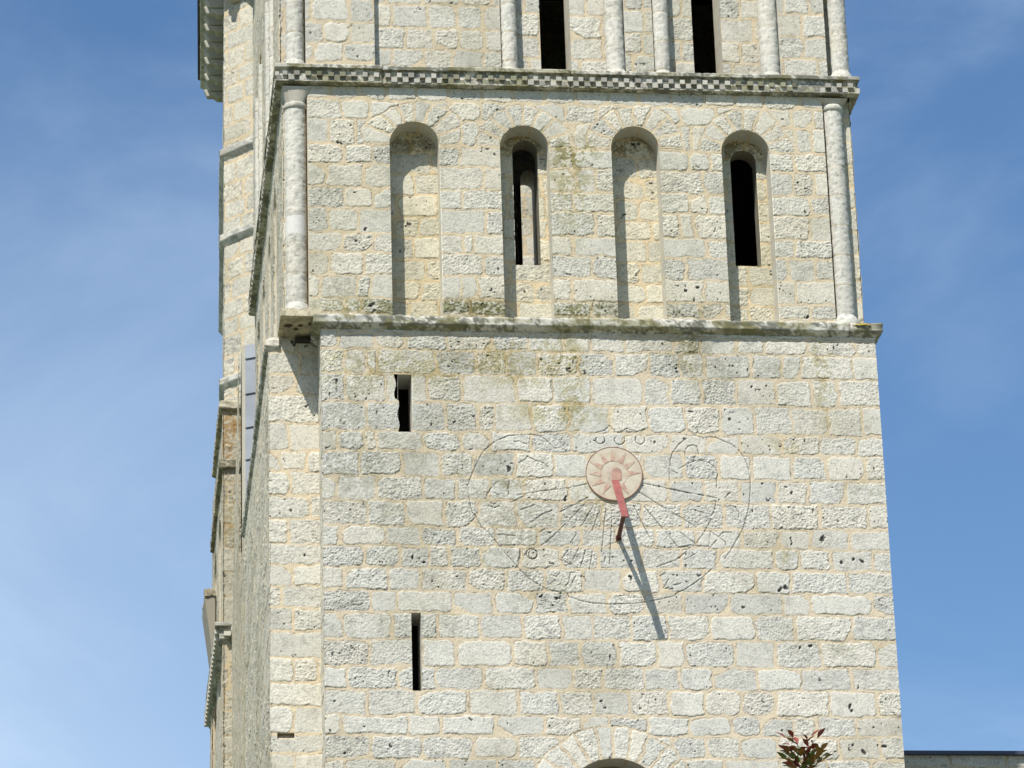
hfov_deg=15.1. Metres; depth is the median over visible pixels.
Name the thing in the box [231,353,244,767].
nave wall
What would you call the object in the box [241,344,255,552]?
lead flashing
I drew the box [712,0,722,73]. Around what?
belfry window
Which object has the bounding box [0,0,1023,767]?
sky
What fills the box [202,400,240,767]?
transept
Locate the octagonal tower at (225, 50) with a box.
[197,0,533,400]
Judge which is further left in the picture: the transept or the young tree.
the transept
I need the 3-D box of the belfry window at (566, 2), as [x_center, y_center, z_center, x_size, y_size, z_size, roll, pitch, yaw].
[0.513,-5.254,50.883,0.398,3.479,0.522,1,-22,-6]
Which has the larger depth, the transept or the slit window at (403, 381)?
the transept
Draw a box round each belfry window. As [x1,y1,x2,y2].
[564,0,571,70]
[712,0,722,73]
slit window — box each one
[394,374,412,431]
[411,613,421,690]
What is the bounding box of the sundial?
[467,426,750,604]
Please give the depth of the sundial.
47.61 m
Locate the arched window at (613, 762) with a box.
[584,758,644,767]
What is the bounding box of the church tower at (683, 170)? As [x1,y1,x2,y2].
[241,0,904,767]
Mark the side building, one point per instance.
(956, 759)
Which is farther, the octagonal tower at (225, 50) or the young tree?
the octagonal tower at (225, 50)
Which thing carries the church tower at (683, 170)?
on the ground
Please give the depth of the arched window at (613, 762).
46.43 m
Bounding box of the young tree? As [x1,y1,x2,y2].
[776,728,832,767]
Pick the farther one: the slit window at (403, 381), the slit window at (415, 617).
the slit window at (403, 381)
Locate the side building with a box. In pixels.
[904,750,1023,767]

